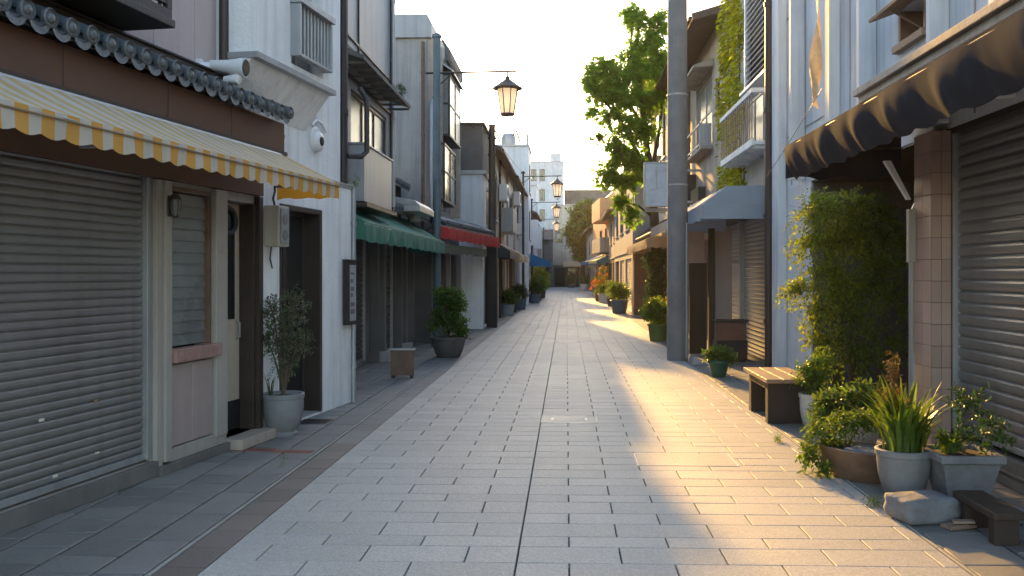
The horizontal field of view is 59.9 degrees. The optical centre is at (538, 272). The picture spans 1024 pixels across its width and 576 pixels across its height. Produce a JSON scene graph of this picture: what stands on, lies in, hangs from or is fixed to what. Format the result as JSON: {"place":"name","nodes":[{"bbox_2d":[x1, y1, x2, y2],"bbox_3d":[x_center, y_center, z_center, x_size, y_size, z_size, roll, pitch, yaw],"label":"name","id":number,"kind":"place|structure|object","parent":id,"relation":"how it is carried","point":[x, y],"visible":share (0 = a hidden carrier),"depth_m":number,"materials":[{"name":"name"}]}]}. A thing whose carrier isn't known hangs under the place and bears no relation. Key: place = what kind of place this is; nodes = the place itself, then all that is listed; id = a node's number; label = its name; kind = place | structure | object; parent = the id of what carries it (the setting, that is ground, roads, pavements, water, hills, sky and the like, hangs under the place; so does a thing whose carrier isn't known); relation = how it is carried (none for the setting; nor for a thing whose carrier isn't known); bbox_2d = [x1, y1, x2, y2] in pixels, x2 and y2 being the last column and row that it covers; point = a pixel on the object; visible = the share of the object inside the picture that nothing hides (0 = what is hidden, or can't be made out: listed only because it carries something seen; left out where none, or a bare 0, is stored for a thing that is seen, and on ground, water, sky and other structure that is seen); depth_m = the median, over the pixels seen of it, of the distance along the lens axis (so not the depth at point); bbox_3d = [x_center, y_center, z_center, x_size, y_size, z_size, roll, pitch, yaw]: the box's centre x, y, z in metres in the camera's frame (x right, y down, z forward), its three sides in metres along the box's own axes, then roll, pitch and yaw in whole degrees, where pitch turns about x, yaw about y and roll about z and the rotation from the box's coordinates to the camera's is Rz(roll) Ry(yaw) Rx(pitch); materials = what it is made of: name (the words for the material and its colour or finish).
{"place":"outdoors","nodes":[
{"label":"outdoors","id":0,"kind":"place"},
{"bbox_2d":[395,14,463,343],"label":"concrete building","id":1,"kind":"structure","parent":0,"point":[414,123],"depth_m":21.01,"materials":[{"name":"concrete"}]},
{"bbox_2d":[441,142,455,207],"bbox_3d":[-2.419,-2.450,22.586,0.357,1.420,2.200,0,0,2],"label":"bay window","id":2,"kind":"structure","parent":1,"relation":"in","point":[448,157],"depth_m":22.30,"materials":[{"name":"glass"}]},
{"bbox_2d":[443,74,460,148],"bbox_3d":[-2.372,-4.175,23.135,0.417,1.570,2.300,0,0,2],"label":"bay window","id":3,"kind":"structure","parent":1,"relation":"in","point":[451,92],"depth_m":22.61,"materials":[{"name":"glass"}]},
{"bbox_2d":[430,216,494,236],"bbox_3d":[-1.945,-1.222,23.103,0.498,0.383,5.824,0,0,8],"label":"ridge tile eave","id":4,"kind":"object","parent":1,"relation":"attached to","point":[458,224],"visible":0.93,"depth_m":22.54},
{"bbox_2d":[432,226,499,246],"bbox_3d":[-1.762,-0.904,23.023,0.443,0.332,6.032,0,0,8],"label":"red awning","id":5,"kind":"object","parent":4,"relation":"attached to","point":[450,233],"visible":0.98,"depth_m":21.93,"materials":[{"name":"fabric"}]},
{"bbox_2d":[0,293,1023,575],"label":"pavement paving","id":6,"kind":"structure","parent":0,"point":[142,529],"depth_m":6.22,"materials":[{"name":"grey stone"}]},
{"bbox_2d":[0,0,293,535],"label":"shop house","id":7,"kind":"structure","parent":6,"relation":"on","point":[131,332],"depth_m":6.74,"materials":[{"name":"brown paint"}]},
{"bbox_2d":[0,72,339,199],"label":"striped awning","id":8,"kind":"object","parent":7,"relation":"attached to","point":[28,107],"visible":1,"depth_m":5.69,"materials":[{"name":"fabric"}]},
{"bbox_2d":[168,193,181,217],"bbox_3d":[-2.991,-0.553,7.290,0.109,0.205,0.096,0,0,2],"label":"wall lamp","id":9,"kind":"object","parent":7,"relation":"attached to","point":[174,205],"visible":1,"depth_m":7.27,"materials":[{"name":"metal"}]},
{"bbox_2d":[172,186,221,362],"bbox_3d":[-3.054,0.010,7.742,0.230,1.480,0.735,0,0,10],"label":"window","id":10,"kind":"structure","parent":7,"relation":"in","point":[191,232],"depth_m":7.79,"materials":[{"name":"grey glass"}]},
{"bbox_2d":[195,58,249,84],"bbox_3d":[-2.850,-1.819,8.002,0.455,0.242,0.203,0,0,-7],"label":"bullet camera","id":11,"kind":"object","parent":7,"relation":"attached to","point":[238,69],"visible":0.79,"depth_m":7.98,"materials":[{"name":"white plastic"}]},
{"bbox_2d":[228,205,237,236],"bbox_3d":[-2.995,-0.501,8.511,0.056,0.314,0.395,0,0,10],"label":"round mirror","id":12,"kind":"object","parent":7,"relation":"attached to","point":[232,221],"visible":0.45,"depth_m":8.61,"materials":[{"name":"grey mirror"}]},
{"bbox_2d":[228,203,240,430],"bbox_3d":[-3.027,0.425,8.595,0.090,2.210,0.565,0,0,10],"label":"door","id":13,"kind":"structure","parent":7,"relation":"in","point":[234,326],"depth_m":8.74,"materials":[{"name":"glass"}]},
{"bbox_2d":[230,448,313,453],"bbox_3d":[-2.476,1.658,8.241,0.780,0.024,0.180,0,0,2],"label":"edging tile","id":14,"kind":"object","parent":6,"relation":"on","point":[279,451],"visible":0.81,"depth_m":8.23,"materials":[{"name":"red tile"}]},
{"bbox_2d":[262,281,316,436],"bbox_3d":[-2.588,0.867,8.997,0.675,1.567,0.533,0,0,2],"label":"potted plant","id":15,"kind":"object","parent":6,"relation":"on","point":[283,407],"visible":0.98,"depth_m":8.97,"materials":[{"name":"green plant"}]},
{"bbox_2d":[216,0,368,426],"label":"white building","id":16,"kind":"structure","parent":6,"relation":"on","point":[294,53],"depth_m":10.24,"materials":[{"name":"paint"}]},
{"bbox_2d":[264,185,288,267],"bbox_3d":[-2.689,-0.573,9.166,0.187,1.055,0.278,0,0,10],"label":"meter box","id":17,"kind":"object","parent":16,"relation":"attached to","point":[276,225],"visible":0.97,"depth_m":9.04,"materials":[{"name":"beige plastic"}]},
{"bbox_2d":[282,213,304,409],"bbox_3d":[-2.804,0.445,10.183,0.080,2.330,0.600,0,0,10],"label":"door","id":18,"kind":"structure","parent":16,"relation":"in","point":[293,256],"depth_m":10.24,"materials":[{"name":"brown metal"}]},
{"bbox_2d":[309,119,326,151],"bbox_3d":[-2.535,-1.589,10.312,0.102,0.377,0.409,0,0,10],"label":"dome camera","id":19,"kind":"object","parent":16,"relation":"attached to","point":[316,138],"visible":0.99,"depth_m":10.19,"materials":[{"name":"white plastic"}]},
{"bbox_2d":[342,259,357,324],"bbox_3d":[-2.376,0.240,11.184,0.082,0.820,0.320,0,0,10],"label":"notice case","id":20,"kind":"object","parent":16,"relation":"attached to","point":[349,291],"visible":1,"depth_m":11.08,"materials":[{"name":"black wood"}]},
{"bbox_2d":[301,419,332,423],"bbox_3d":[-2.480,1.655,9.857,0.330,0.029,0.310,0,0,2],"label":"drain grate","id":21,"kind":"object","parent":6,"relation":"on","point":[315,421],"visible":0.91,"depth_m":9.81,"materials":[{"name":"metal"}]},
{"bbox_2d":[348,0,414,368],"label":"panelled shop","id":22,"kind":"structure","parent":6,"relation":"on","point":[385,298],"depth_m":15.14,"materials":[{"name":"concrete"}]},
{"bbox_2d":[351,91,384,154],"bbox_3d":[-2.694,-2.190,13.940,0.050,0.880,2.500,0,0,2],"label":"window","id":23,"kind":"structure","parent":22,"relation":"in","point":[376,121],"depth_m":13.67,"materials":[{"name":"white glass"}]},
{"bbox_2d":[356,210,445,253],"bbox_3d":[-2.618,-0.804,15.914,0.880,0.772,7.774,0,0,2],"label":"green awning","id":24,"kind":"object","parent":22,"relation":"attached to","point":[397,231],"visible":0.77,"depth_m":14.81,"materials":[{"name":"fabric"}]},
{"bbox_2d":[392,197,433,221],"bbox_3d":[-2.521,-1.259,17.887,0.550,0.418,1.800,0,0,2],"label":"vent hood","id":25,"kind":"object","parent":24,"relation":"on","point":[416,209],"visible":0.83,"depth_m":17.24,"materials":[{"name":"grey metal"}]},
{"bbox_2d":[391,177,432,223],"bbox_3d":[-4.864,-1.706,18.210,4.648,1.193,5.044,0,0,2],"label":"tile roofed annex","id":26,"kind":"object","parent":22,"relation":"on","point":[399,185],"visible":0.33,"depth_m":19.57,"materials":[{"name":"grey tile"}]},
{"bbox_2d":[389,348,415,377],"bbox_3d":[-2.143,1.420,13.948,0.390,0.460,0.190,0,0,2],"label":"stool","id":27,"kind":"object","parent":6,"relation":"on","point":[402,361],"visible":1,"depth_m":13.87,"materials":[{"name":"wood"}]},
{"bbox_2d":[422,284,470,357],"bbox_3d":[-1.755,0.936,17.406,0.917,1.428,0.819,0,0,27],"label":"potted plant","id":28,"kind":"object","parent":6,"relation":"on","point":[447,345],"visible":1,"depth_m":17.28,"materials":[{"name":"green plant"}]},
{"bbox_2d":[454,122,488,328],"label":"shop house","id":29,"kind":"structure","parent":6,"relation":"on","point":[474,170],"depth_m":26.13,"materials":[{"name":"white paint"}]},
{"bbox_2d":[445,244,486,256],"bbox_3d":[-1.950,-0.574,22.284,0.399,0.272,4.514,0,0,8],"label":"olive awning","id":30,"kind":"object","parent":29,"relation":"attached to","point":[458,249],"visible":0.82,"depth_m":21.92,"materials":[{"name":"fabric"}]},
{"bbox_2d":[426,32,522,345],"bbox_3d":[-1.461,-1.895,20.055,2.195,7.090,0.690,0,0,2],"label":"street lamp","id":31,"kind":"object","parent":6,"relation":"on","point":[507,88],"visible":0.88,"depth_m":20.00,"materials":[{"name":"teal metal"}]},
{"bbox_2d":[486,124,497,327],"bbox_3d":[-1.425,-1.440,26.957,0.320,6.180,0.300,0,0,2],"label":"utility pole","id":32,"kind":"object","parent":6,"relation":"on","point":[492,288],"visible":0.92,"depth_m":26.82,"materials":[{"name":"grey metal"}]},
{"bbox_2d":[495,144,516,317],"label":"shop house","id":33,"kind":"structure","parent":6,"relation":"on","point":[506,221],"depth_m":33.25,"materials":[{"name":"beige paint"}]},
{"bbox_2d":[499,184,508,202],"bbox_3d":[-1.296,-2.925,32.756,0.338,0.650,0.800,0,0,2],"label":"air conditioner","id":34,"kind":"object","parent":33,"relation":"attached to","point":[503,193],"visible":0.99,"depth_m":32.36,"materials":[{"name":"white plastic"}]},
{"bbox_2d":[498,244,516,259],"bbox_3d":[-1.189,-0.789,31.555,0.625,0.622,3.818,0,0,2],"label":"black awning","id":35,"kind":"object","parent":33,"relation":"attached to","point":[505,253],"visible":0.82,"depth_m":29.65,"materials":[{"name":"fabric"}]},
{"bbox_2d":[501,287,519,315],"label":"potted plant","id":36,"kind":"object","parent":6,"relation":"on","point":[507,298],"visible":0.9,"depth_m":34.48,"materials":[{"name":"green plant"}]},
{"bbox_2d":[496,144,531,304],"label":"white block","id":37,"kind":"structure","parent":6,"relation":"on","point":[519,155],"depth_m":46.05,"materials":[{"name":"paint"}]},
{"bbox_2d":[501,130,520,143],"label":"roof tank","id":38,"kind":"object","parent":37,"relation":"on","point":[507,138],"visible":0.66,"depth_m":47.22,"materials":[{"name":"grey metal"}]},
{"bbox_2d":[530,253,551,266],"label":"blue awning","id":39,"kind":"object","parent":37,"relation":"attached to","point":[536,260],"visible":1,"depth_m":47.23,"materials":[{"name":"fabric"}]},
{"bbox_2d":[506,173,527,303],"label":"shop house","id":40,"kind":"structure","parent":6,"relation":"on","point":[513,182],"depth_m":40.19,"materials":[{"name":"grey paint"}]},
{"bbox_2d":[513,191,520,206],"bbox_3d":[-0.986,-3.325,40.150,0.338,0.650,0.800,0,0,2],"label":"air conditioner","id":41,"kind":"object","parent":40,"relation":"attached to","point":[516,198],"visible":1,"depth_m":39.75,"materials":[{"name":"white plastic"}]},
{"bbox_2d":[581,226,592,291],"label":"shop house","id":42,"kind":"structure","parent":6,"relation":"on","point":[588,232],"depth_m":83.64,"materials":[{"name":"paint"}]},
{"bbox_2d":[578,0,667,287],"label":"street tree","id":43,"kind":"object","parent":6,"relation":"on","point":[644,59],"visible":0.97,"depth_m":27.92,"materials":[{"name":"green plant"}]},
{"bbox_2d":[614,156,650,313],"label":"corrugated house","id":44,"kind":"structure","parent":6,"relation":"on","point":[625,237],"depth_m":39.45,"materials":[{"name":"beige paint"}]},
{"bbox_2d":[632,254,647,317],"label":"wood pillar","id":45,"kind":"structure","parent":6,"relation":"on","point":[639,277],"depth_m":32.90,"materials":[{"name":"wood"}]},
{"bbox_2d":[635,62,666,298],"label":"eaved house","id":46,"kind":"structure","parent":6,"relation":"on","point":[662,153],"depth_m":31.01,"materials":[{"name":"beige paint"}]},
{"bbox_2d":[627,236,666,253],"bbox_3d":[3.780,-1.084,30.603,1.002,0.732,8.832,0,0,2],"label":"tan awning","id":47,"kind":"object","parent":46,"relation":"attached to","point":[644,246],"visible":0.66,"depth_m":26.55,"materials":[{"name":"fabric"}]},
{"bbox_2d":[634,183,664,219],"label":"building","id":48,"kind":"structure","parent":46,"relation":"attached to","point":[638,198],"depth_m":30.33,"materials":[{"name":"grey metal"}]},
{"bbox_2d":[638,295,666,341],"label":"potted plant","id":49,"kind":"object","parent":6,"relation":"on","point":[654,310],"visible":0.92,"depth_m":21.35,"materials":[{"name":"green plant"}]},
{"bbox_2d":[640,249,666,322],"bbox_3d":[3.671,0.423,28.373,1.098,2.479,1.014,0,0,-28],"label":"climbing plant","id":50,"kind":"object","parent":6,"relation":"on","point":[654,266],"visible":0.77,"depth_m":28.25,"materials":[{"name":"green plant"}]},
{"bbox_2d":[688,228,731,353],"bbox_3d":[3.449,0.375,18.127,0.930,2.550,0.550,0,0,2],"label":"wood partition","id":51,"kind":"object","parent":6,"relation":"on","point":[719,274],"visible":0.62,"depth_m":17.91,"materials":[{"name":"wood"}]},
{"bbox_2d":[700,344,738,377],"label":"potted plant","id":52,"kind":"object","parent":6,"relation":"on","point":[719,359],"visible":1,"depth_m":14.01,"materials":[{"name":"green plant"}]},
{"bbox_2d":[712,319,748,361],"bbox_3d":[3.577,1.260,16.622,0.600,0.780,0.490,0,0,2],"label":"wooden chest","id":53,"kind":"object","parent":6,"relation":"on","point":[730,333],"visible":0.84,"depth_m":16.41,"materials":[{"name":"brown wood"}]},
{"bbox_2d":[744,367,816,423],"bbox_3d":[2.751,1.400,10.210,0.545,0.500,1.260,0,0,2],"label":"bench","id":54,"kind":"object","parent":6,"relation":"on","point":[773,396],"visible":0.82,"depth_m":9.71,"materials":[{"name":"brown wood"}]},
{"bbox_2d":[789,345,842,427],"bbox_3d":[2.954,1.193,9.511,0.512,0.913,0.505,0,0,35],"label":"potted plant","id":55,"kind":"object","parent":6,"relation":"on","point":[812,372],"visible":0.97,"depth_m":9.46,"materials":[{"name":"green plant"}]},
{"bbox_2d":[793,405,880,483],"bbox_3d":[2.513,1.411,7.242,0.834,0.636,0.862,0,0,2],"label":"trough planter","id":56,"kind":"object","parent":6,"relation":"on","point":[849,460],"visible":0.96,"depth_m":7.26,"materials":[{"name":"plant"}]},
{"bbox_2d":[772,180,909,396],"bbox_3d":[3.697,0.264,10.665,2.087,2.784,1.286,0,0,-23],"label":"recess shrub","id":57,"kind":"object","parent":6,"relation":"on","point":[836,281],"visible":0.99,"depth_m":10.45,"materials":[{"name":"green plant"}]},
{"bbox_2d":[804,376,887,443],"bbox_3d":[2.873,1.303,8.204,0.880,0.694,0.690,0,0,2],"label":"potted plant","id":58,"kind":"object","parent":6,"relation":"on","point":[827,403],"visible":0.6,"depth_m":8.10,"materials":[{"name":"green plant"}]},
{"bbox_2d":[841,350,956,492],"bbox_3d":[2.674,1.110,6.582,0.927,1.081,0.974,0,0,2],"label":"potted plant","id":59,"kind":"object","parent":6,"relation":"on","point":[903,460],"visible":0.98,"depth_m":6.43,"materials":[{"name":"green plant"}]},
{"bbox_2d":[883,490,960,524],"bbox_3d":[2.565,1.564,5.944,0.418,0.172,0.309,0,0,-12],"label":"stone block","id":60,"kind":"object","parent":6,"relation":"on","point":[921,507],"depth_m":5.82,"materials":[{"name":"grey stone"}]},
{"bbox_2d":[940,519,976,530],"bbox_3d":[2.720,1.616,5.721,0.208,0.059,0.141,0,0,-18],"label":"broken board","id":61,"kind":"object","parent":6,"relation":"on","point":[958,524],"visible":1,"depth_m":5.70,"materials":[{"name":"brown wood"}]},
{"bbox_2d":[922,381,1017,497],"bbox_3d":[3.091,1.215,6.407,0.701,0.869,0.450,0,0,2],"label":"potted plant","id":62,"kind":"object","parent":6,"relation":"on","point":[957,463],"visible":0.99,"depth_m":6.33,"materials":[{"name":"green plant"}]},
{"bbox_2d":[953,490,1023,545],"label":"step stool","id":63,"kind":"object","parent":6,"relation":"on","point":[999,519],"visible":0.94,"depth_m":5.43,"materials":[{"name":"brown wood"}]},
{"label":"shop house","id":64,"kind":"object","parent":6,"relation":"on","visible":0},
{"bbox_2d":[531,220,537,244],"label":"projecting sign","id":65,"kind":"object","parent":64,"relation":"attached to","point":[534,231],"visible":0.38,"depth_m":52.75,"materials":[{"name":"white plastic"}]},
{"bbox_2d":[531,185,537,266],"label":"narrow house","id":66,"kind":"structure","parent":0,"point":[534,192],"depth_m":71.09,"materials":[{"name":"paint"}]},
{"bbox_2d":[395,0,723,189],"label":"sky","id":67,"kind":"structure","parent":0,"point":[548,43],"materials":[{"name":"white"}]},
{"bbox_2d":[197,287,970,575],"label":"street paving","id":68,"kind":"structure","parent":0,"point":[424,482],"depth_m":6.77,"materials":[{"name":"grey stone"}]},
{"bbox_2d":[153,290,544,575],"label":"kerb strip","id":69,"kind":"object","parent":68,"relation":"on","point":[198,558],"visible":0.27,"depth_m":6.77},
{"bbox_2d":[511,282,530,309],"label":"potted plant","id":70,"kind":"object","parent":69,"relation":"on","point":[517,289],"visible":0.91,"depth_m":39.88,"materials":[{"name":"green plant"}]},
{"bbox_2d":[521,171,563,288],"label":"street lamp","id":71,"kind":"object","parent":69,"relation":"on","point":[556,184],"visible":0.83,"depth_m":41.59,"materials":[{"name":"metal"}]},
{"bbox_2d":[531,198,560,293],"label":"street lamp","id":72,"kind":"object","parent":69,"relation":"on","point":[556,208],"visible":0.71,"depth_m":56.99,"materials":[{"name":"metal"}]},
{"bbox_2d":[529,280,544,302],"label":"potted plant","id":73,"kind":"object","parent":68,"relation":"on","point":[534,297],"visible":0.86,"depth_m":48.40,"materials":[{"name":"green plant"}]},
{"bbox_2d":[531,273,548,300],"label":"potted plant","id":74,"kind":"object","parent":68,"relation":"on","point":[537,277],"visible":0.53,"depth_m":52.86,"materials":[{"name":"green plant"}]},
{"bbox_2d":[533,266,550,297],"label":"potted plant","id":75,"kind":"object","parent":68,"relation":"on","point":[537,269],"visible":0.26,"depth_m":57.82,"materials":[{"name":"green plant"}]},
{"bbox_2d":[145,291,977,575],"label":"kerb","id":76,"kind":"structure","parent":68,"relation":"on","point":[267,489],"depth_m":6.60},
{"bbox_2d":[541,416,597,422],"bbox_3d":[0.340,1.649,9.994,0.628,0.014,0.468,0,0,2],"label":"access cover","id":77,"kind":"object","parent":68,"relation":"on","point":[568,419],"visible":1,"depth_m":9.98,"materials":[{"name":"grey metal"}]},
{"bbox_2d":[565,271,578,287],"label":"potted plant","id":78,"kind":"object","parent":68,"relation":"on","point":[572,279],"visible":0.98,"depth_m":99.22,"materials":[{"name":"green plant"}]},
{"bbox_2d":[561,197,594,283],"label":"street tree","id":79,"kind":"object","parent":68,"relation":"on","point":[581,223],"visible":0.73,"depth_m":91.17,"materials":[{"name":"green plant"}]},
{"bbox_2d":[578,274,589,290],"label":"potted plant","id":80,"kind":"object","parent":68,"relation":"on","point":[585,285],"visible":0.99,"depth_m":83.66,"materials":[{"name":"green plant"}]},
{"bbox_2d":[590,265,607,300],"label":"potted plant","id":81,"kind":"object","parent":68,"relation":"on","point":[595,285],"visible":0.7,"depth_m":51.90,"materials":[{"name":"orange plant"}]},
{"bbox_2d":[596,284,609,302],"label":"potted plant","id":82,"kind":"object","parent":68,"relation":"on","point":[602,298],"visible":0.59,"depth_m":48.71,"materials":[{"name":"green plant"}]},
{"bbox_2d":[605,281,630,313],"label":"potted plant","id":83,"kind":"object","parent":68,"relation":"on","point":[617,293],"visible":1,"depth_m":36.02,"materials":[{"name":"green plant"}]},
{"bbox_2d":[667,0,687,360],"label":"concrete pole","id":84,"kind":"object","parent":68,"relation":"on","point":[677,265],"visible":0.99,"depth_m":16.66,"materials":[{"name":"grey concrete"}]},
{"bbox_2d":[633,453,739,466],"bbox_3d":[1.284,1.650,7.834,0.868,0.012,0.528,0,0,2],"label":"slab","id":85,"kind":"object","parent":68,"relation":"on","point":[709,460],"visible":1,"depth_m":7.80,"materials":[{"name":"grey stone"}]},
{"bbox_2d":[592,191,614,292],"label":"building","id":86,"kind":"structure","parent":0,"point":[600,241],"depth_m":61.69,"materials":[{"name":"paint"}]},
{"bbox_2d":[588,255,608,263],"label":"teal awning","id":87,"kind":"object","parent":86,"relation":"attached to","point":[602,260],"visible":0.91,"depth_m":58.46,"materials":[{"name":"fabric"}]},
{"bbox_2d":[599,207,614,297],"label":"shop house","id":88,"kind":"structure","parent":0,"point":[611,218],"depth_m":53.12,"materials":[{"name":"beige paint"}]},
{"bbox_2d":[654,4,725,336],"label":"concrete house","id":89,"kind":"structure","parent":0,"point":[702,76],"depth_m":22.86,"materials":[{"name":"concrete"}]},
{"bbox_2d":[650,220,666,236],"bbox_3d":[3.744,-1.344,23.497,1.173,0.612,4.834,0,0,2],"label":"tan awning","id":90,"kind":"object","parent":89,"relation":"attached to","point":[659,229],"visible":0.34,"depth_m":24.14,"materials":[{"name":"white fabric"}]},
{"bbox_2d":[643,162,699,211],"bbox_3d":[3.609,-2.330,24.100,1.520,1.340,0.290,0,0,2],"label":"lightbox sign","id":91,"kind":"object","parent":89,"relation":"attached to","point":[654,184],"visible":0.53,"depth_m":23.99,"materials":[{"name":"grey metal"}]},
{"bbox_2d":[698,74,711,147],"bbox_3d":[4.424,-4.150,23.424,0.050,1.760,2.660,0,0,2],"label":"window","id":92,"kind":"structure","parent":89,"relation":"in","point":[705,94],"depth_m":23.60,"materials":[{"name":"white glass"}]},
{"bbox_2d":[720,0,764,362],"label":"balcony building","id":93,"kind":"structure","parent":0,"point":[748,269],"depth_m":17.13,"materials":[{"name":"concrete"}]},
{"bbox_2d":[666,185,764,233],"bbox_3d":[3.466,-1.179,17.501,1.357,0.582,5.418,0,0,2],"label":"slate awning","id":94,"kind":"object","parent":93,"relation":"attached to","point":[715,210],"visible":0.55,"depth_m":14.81,"materials":[{"name":"fabric"}]},
{"bbox_2d":[713,0,747,191],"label":"ivy","id":95,"kind":"object","parent":93,"relation":"attached to","point":[734,17],"visible":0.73,"depth_m":18.53,"materials":[{"name":"green plant"}]},
{"bbox_2d":[764,0,1023,494],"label":"panelled building","id":96,"kind":"structure","parent":0,"point":[957,188],"depth_m":8.07,"materials":[{"name":"white metal"}]},
{"bbox_2d":[809,0,821,109],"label":"torn cloth","id":97,"kind":"object","parent":96,"relation":"hanging from","point":[815,63],"visible":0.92,"depth_m":11.44,"materials":[{"name":"beige fabric"}]},
{"bbox_2d":[868,0,925,54],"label":"window","id":98,"kind":"structure","parent":96,"relation":"in","point":[911,24],"depth_m":9.02,"materials":[{"name":"brown wood"}]},
{"bbox_2d":[785,9,1023,179],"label":"navy awning","id":99,"kind":"object","parent":96,"relation":"attached to","point":[862,139],"visible":1,"depth_m":5.78,"materials":[{"name":"fabric"}]},
{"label":"ground","id":100,"kind":"structure","parent":0,"visible":0},
{"bbox_2d":[531,153,563,229],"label":"apartment tower","id":101,"kind":"structure","parent":100,"relation":"on","point":[554,165],"depth_m":115.03,"materials":[{"name":"concrete"}]},
{"bbox_2d":[542,229,552,286],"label":"end house","id":102,"kind":"structure","parent":100,"relation":"on","point":[548,245],"depth_m":101.53,"materials":[{"name":"paint"}]},
{"bbox_2d":[552,204,577,286],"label":"end house","id":103,"kind":"structure","parent":100,"relation":"on","point":[561,253],"depth_m":103.98,"materials":[{"name":"paint"}]},
{"bbox_2d":[555,268,564,286],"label":"door","id":104,"kind":"structure","parent":103,"relation":"in","point":[559,272],"depth_m":104.07,"materials":[{"name":"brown wood"}]},
{"bbox_2d":[564,189,612,208],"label":"flat block","id":105,"kind":"structure","parent":100,"relation":"on","point":[572,196],"depth_m":117.87,"materials":[{"name":"concrete"}]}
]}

